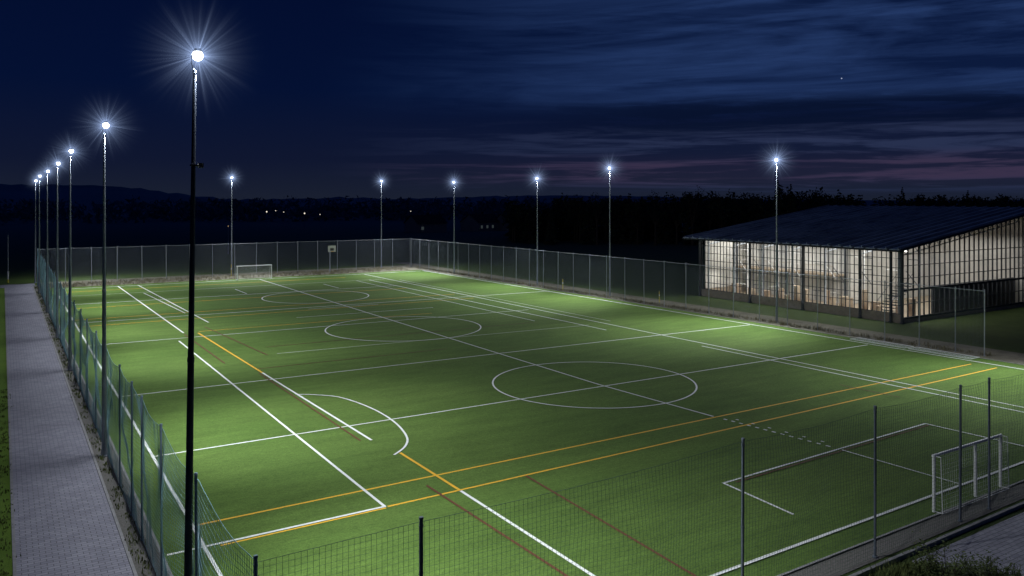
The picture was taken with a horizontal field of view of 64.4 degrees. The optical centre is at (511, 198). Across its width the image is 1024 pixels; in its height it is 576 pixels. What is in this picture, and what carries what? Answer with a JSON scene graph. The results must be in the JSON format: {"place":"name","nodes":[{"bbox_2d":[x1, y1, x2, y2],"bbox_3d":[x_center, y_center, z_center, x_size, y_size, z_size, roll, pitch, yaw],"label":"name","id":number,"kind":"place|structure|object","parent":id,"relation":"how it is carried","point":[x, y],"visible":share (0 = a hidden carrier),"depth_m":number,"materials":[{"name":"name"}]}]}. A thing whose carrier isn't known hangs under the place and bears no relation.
{"place":"outdoors","nodes":[
{"label":"outdoors","id":0,"kind":"place"},
{"bbox_2d":[0,284,34,287],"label":"path","id":1,"kind":"structure","parent":0,"point":[16,285],"depth_m":112.06,"materials":[{"name":"concrete"}]},
{"bbox_2d":[5,287,132,575],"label":"path","id":2,"kind":"structure","parent":0,"point":[65,525],"depth_m":35.61,"materials":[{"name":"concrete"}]},
{"bbox_2d":[404,212,447,232],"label":"house","id":3,"kind":"structure","parent":0,"point":[427,223],"depth_m":286.94,"materials":[{"name":"tile"}]},
{"bbox_2d":[0,184,1014,215],"bbox_3d":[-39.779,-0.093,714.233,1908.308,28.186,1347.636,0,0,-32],"label":"hill","id":4,"kind":"structure","parent":0,"point":[86,195],"depth_m":723.92,"materials":[{"name":"black plant"}]},
{"bbox_2d":[0,200,1023,575],"bbox_3d":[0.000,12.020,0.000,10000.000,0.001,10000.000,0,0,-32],"label":"ground","id":5,"kind":"structure","parent":0,"point":[18,262],"depth_m":165.42,"materials":[{"name":"green plant"}]},
{"bbox_2d":[0,288,20,575],"bbox_3d":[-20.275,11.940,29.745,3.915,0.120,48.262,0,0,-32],"label":"grass","id":6,"kind":"structure","parent":5,"relation":"on","point":[3,441],"depth_m":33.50,"materials":[{"name":"green plant"}]},
{"bbox_2d":[4,288,16,575],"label":"kerb","id":7,"kind":"structure","parent":5,"relation":"on","point":[12,518],"depth_m":35.36,"materials":[{"name":"concrete"}]},
{"bbox_2d":[34,179,36,282],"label":"floodlight mast","id":8,"kind":"object","parent":5,"relation":"on","point":[35,231],"visible":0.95,"depth_m":115.34,"materials":[{"name":"metal"}]},
{"bbox_2d":[33,286,137,575],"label":"kerb","id":9,"kind":"structure","parent":5,"relation":"on","point":[131,563],"depth_m":35.30,"materials":[{"name":"concrete"}]},
{"bbox_2d":[33,285,168,575],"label":"gravel strip","id":10,"kind":"object","parent":5,"relation":"on","point":[122,520],"visible":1,"depth_m":34.22,"materials":[{"name":"grey gravel"}]},
{"bbox_2d":[37,175,40,293],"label":"floodlight mast","id":11,"kind":"object","parent":10,"relation":"on","point":[39,243],"visible":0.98,"depth_m":102.45,"materials":[{"name":"metal"}]},
{"bbox_2d":[45,170,48,312],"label":"floodlight mast","id":12,"kind":"object","parent":10,"relation":"on","point":[47,304],"visible":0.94,"depth_m":85.44,"materials":[{"name":"metal"}]},
{"bbox_2d":[54,161,59,337],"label":"floodlight mast","id":13,"kind":"object","parent":10,"relation":"on","point":[57,286],"visible":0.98,"depth_m":69.86,"materials":[{"name":"metal"}]},
{"bbox_2d":[67,148,72,370],"bbox_3d":[-30.853,4.356,56.786,0.440,15.687,0.440,0,0,-32],"label":"floodlight mast","id":14,"kind":"object","parent":10,"relation":"on","point":[70,322],"visible":0.97,"depth_m":56.73,"materials":[{"name":"metal"}]},
{"bbox_2d":[34,286,155,575],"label":"weeds","id":15,"kind":"object","parent":10,"relation":"on","point":[101,457],"visible":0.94,"depth_m":36.65,"materials":[{"name":"green plant"}]},
{"bbox_2d":[99,121,108,456],"bbox_3d":[-19.003,4.306,37.895,0.440,15.787,0.440,0,0,-32],"label":"floodlight mast","id":16,"kind":"object","parent":10,"relation":"on","point":[104,402],"visible":0.95,"depth_m":37.84,"materials":[{"name":"metal"}]},
{"bbox_2d":[37,249,257,575],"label":"netted fence","id":17,"kind":"object","parent":10,"relation":"on","point":[196,559],"visible":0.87,"depth_m":29.73,"materials":[{"name":"metal"}]},
{"bbox_2d":[184,48,203,575],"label":"floodlight mast","id":18,"kind":"object","parent":10,"relation":"on","point":[197,54],"visible":1,"depth_m":20.95,"materials":[{"name":"metal"}]},
{"bbox_2d":[41,265,425,287],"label":"verge","id":19,"kind":"structure","parent":5,"relation":"on","point":[409,267],"depth_m":126.55,"materials":[{"name":"green plant"}]},
{"bbox_2d":[40,239,410,283],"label":"fence","id":20,"kind":"object","parent":19,"relation":"on","point":[117,268],"visible":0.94,"depth_m":126.27,"materials":[{"name":"metal"}]},
{"bbox_2d":[230,177,232,274],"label":"floodlight mast","id":21,"kind":"object","parent":19,"relation":"on","point":[231,222],"visible":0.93,"depth_m":127.67,"materials":[{"name":"metal"}]},
{"bbox_2d":[328,246,335,271],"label":"basketball hoop","id":22,"kind":"object","parent":19,"relation":"on","point":[331,248],"visible":0.92,"depth_m":130.99,"materials":[{"name":"metal"}]},
{"bbox_2d":[380,180,382,267],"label":"floodlight mast","id":23,"kind":"object","parent":19,"relation":"on","point":[381,224],"visible":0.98,"depth_m":141.06,"materials":[{"name":"metal"}]},
{"bbox_2d":[0,195,695,224],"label":"distant wood","id":24,"kind":"object","parent":5,"relation":"on","point":[392,210],"visible":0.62,"depth_m":448.27,"materials":[{"name":"green plant"}]},
{"bbox_2d":[460,212,499,230],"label":"house","id":25,"kind":"structure","parent":5,"relation":"on","point":[480,222],"depth_m":300.71,"materials":[{"name":"tile"}]},
{"bbox_2d":[497,214,509,230],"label":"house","id":26,"kind":"structure","parent":5,"relation":"on","point":[500,219],"depth_m":304.70,"materials":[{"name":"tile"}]},
{"bbox_2d":[257,374,1023,575],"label":"netted fence","id":27,"kind":"object","parent":5,"relation":"on","point":[741,521],"visible":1,"depth_m":24.69,"materials":[{"name":"metal"}]},
{"bbox_2d":[676,185,702,244],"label":"broadleaf tree","id":28,"kind":"object","parent":5,"relation":"on","point":[692,218],"visible":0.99,"depth_m":208.13,"materials":[{"name":"green plant"}]},
{"bbox_2d":[426,270,1023,363],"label":"verge","id":29,"kind":"structure","parent":5,"relation":"on","point":[1005,359],"depth_m":73.32,"materials":[{"name":"green plant"}]},
{"bbox_2d":[453,181,454,272],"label":"floodlight mast","id":30,"kind":"object","parent":29,"relation":"on","point":[454,227],"visible":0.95,"depth_m":130.01,"materials":[{"name":"metal"}]},
{"bbox_2d":[536,177,537,283],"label":"floodlight mast","id":31,"kind":"object","parent":29,"relation":"on","point":[537,231],"visible":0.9,"depth_m":112.14,"materials":[{"name":"metal"}]},
{"bbox_2d":[608,167,610,295],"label":"floodlight mast","id":32,"kind":"object","parent":29,"relation":"on","point":[609,239],"visible":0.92,"depth_m":99.41,"materials":[{"name":"metal"}]},
{"bbox_2d":[411,238,985,355],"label":"fence","id":33,"kind":"object","parent":29,"relation":"on","point":[869,302],"visible":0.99,"depth_m":81.38,"materials":[{"name":"metal"}]},
{"bbox_2d":[775,158,777,322],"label":"floodlight mast","id":34,"kind":"object","parent":29,"relation":"on","point":[776,310],"visible":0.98,"depth_m":78.54,"materials":[{"name":"metal"}]},
{"bbox_2d":[499,185,1023,244],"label":"woodland","id":35,"kind":"object","parent":5,"relation":"on","point":[630,222],"visible":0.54,"depth_m":220.81,"materials":[{"name":"green plant"}]},
{"bbox_2d":[769,180,784,216],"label":"conifer tree","id":36,"kind":"object","parent":5,"relation":"on","point":[780,202],"visible":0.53,"depth_m":205.97,"materials":[{"name":"green plant"}]},
{"bbox_2d":[785,184,796,213],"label":"conifer tree","id":37,"kind":"object","parent":5,"relation":"on","point":[791,203],"visible":0.38,"depth_m":205.37,"materials":[{"name":"green plant"}]},
{"bbox_2d":[682,205,1023,323],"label":"sports hall","id":38,"kind":"structure","parent":5,"relation":"on","point":[972,249],"depth_m":91.50,"materials":[{"name":"metal"}]},
{"bbox_2d":[702,241,900,313],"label":"window frame","id":39,"kind":"structure","parent":38,"relation":"in","point":[717,246],"depth_m":87.93,"materials":[{"name":"paint"}]},
{"bbox_2d":[904,217,1023,319],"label":"window frame","id":40,"kind":"structure","parent":38,"relation":"in","point":[1019,278],"depth_m":84.46,"materials":[{"name":"paint"}]},
{"bbox_2d":[782,481,1023,575],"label":"gravel strip","id":41,"kind":"object","parent":5,"relation":"on","point":[902,540],"depth_m":28.77,"materials":[{"name":"grey gravel"}]},
{"bbox_2d":[899,187,906,205],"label":"conifer tree","id":42,"kind":"object","parent":5,"relation":"on","point":[902,203],"visible":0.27,"depth_m":204.59,"materials":[{"name":"green plant"}]},
{"bbox_2d":[849,501,1023,575],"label":"kerb","id":43,"kind":"structure","parent":5,"relation":"on","point":[962,530],"depth_m":28.54,"materials":[{"name":"concrete"}]},
{"bbox_2d":[963,190,970,206],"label":"conifer tree","id":44,"kind":"object","parent":5,"relation":"on","point":[967,201],"visible":0.2,"depth_m":203.51,"materials":[{"name":"green plant"}]},
{"bbox_2d":[0,0,1023,199],"label":"sky","id":45,"kind":"structure","parent":0,"point":[316,99],"materials":[{"name":"blue"}]},
{"bbox_2d":[45,270,1023,575],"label":"sports field","id":46,"kind":"structure","parent":0,"point":[333,408],"depth_m":43.48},
{"bbox_2d":[236,264,271,279],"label":"football goal","id":47,"kind":"object","parent":46,"relation":"on","point":[253,270],"visible":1,"depth_m":121.29,"materials":[{"name":"white paint"}]},
{"bbox_2d":[49,266,994,355],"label":"weeds","id":48,"kind":"object","parent":46,"relation":"on","point":[506,280],"visible":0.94,"depth_m":112.13,"materials":[{"name":"green plant"}]},
{"bbox_2d":[43,270,1023,575],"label":"pitch edging","id":49,"kind":"object","parent":46,"relation":"on","point":[669,308],"visible":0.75,"depth_m":33.03,"materials":[{"name":"concrete"}]},
{"bbox_2d":[851,337,913,347],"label":"goal frame","id":50,"kind":"object","parent":46,"relation":"on","point":[869,341],"visible":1,"depth_m":66.93,"materials":[{"name":"white paint"}]},
{"bbox_2d":[908,347,979,358],"bbox_3d":[33.196,11.900,62.672,1.300,0.064,4.950,0,0,-32],"label":"goal frame","id":51,"kind":"object","parent":46,"relation":"on","point":[929,351],"visible":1,"depth_m":62.65,"materials":[{"name":"white paint"}]},
{"bbox_2d":[931,434,1008,513],"bbox_3d":[18.267,10.870,32.278,5.070,2.200,0.416,0,0,-33],"label":"football goal","id":52,"kind":"object","parent":46,"relation":"on","point":[999,436],"visible":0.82,"depth_m":32.13,"materials":[{"name":"white paint"}]},
{"bbox_2d":[394,195,1023,200],"bbox_3d":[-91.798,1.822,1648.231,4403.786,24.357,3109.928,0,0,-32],"label":"hill","id":53,"kind":"structure","parent":0,"point":[547,197],"depth_m":1993.14,"materials":[{"name":"black"}]},
{"bbox_2d":[399,262,1023,359],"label":"path","id":54,"kind":"structure","parent":0,"point":[1009,354],"depth_m":79.87,"materials":[{"name":"grey concrete"}]},
{"bbox_2d":[913,512,1023,575],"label":"pavement","id":55,"kind":"structure","parent":0,"point":[1002,539],"depth_m":28.02,"materials":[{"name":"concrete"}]},
{"label":"verge","id":56,"kind":"structure","parent":0,"visible":0},
{"bbox_2d":[861,555,1023,575],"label":"weeds","id":57,"kind":"object","parent":56,"relation":"on","point":[898,571],"visible":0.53,"depth_m":25.21,"materials":[{"name":"green plant"}]},
{"bbox_2d":[902,531,996,575],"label":"bush","id":58,"kind":"object","parent":56,"relation":"on","point":[955,570],"visible":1,"depth_m":24.59,"materials":[{"name":"green plant"}]},
{"bbox_2d":[959,546,1021,575],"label":"bush","id":59,"kind":"object","parent":56,"relation":"on","point":[1006,568],"visible":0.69,"depth_m":24.73,"materials":[{"name":"green plant"}]}
]}

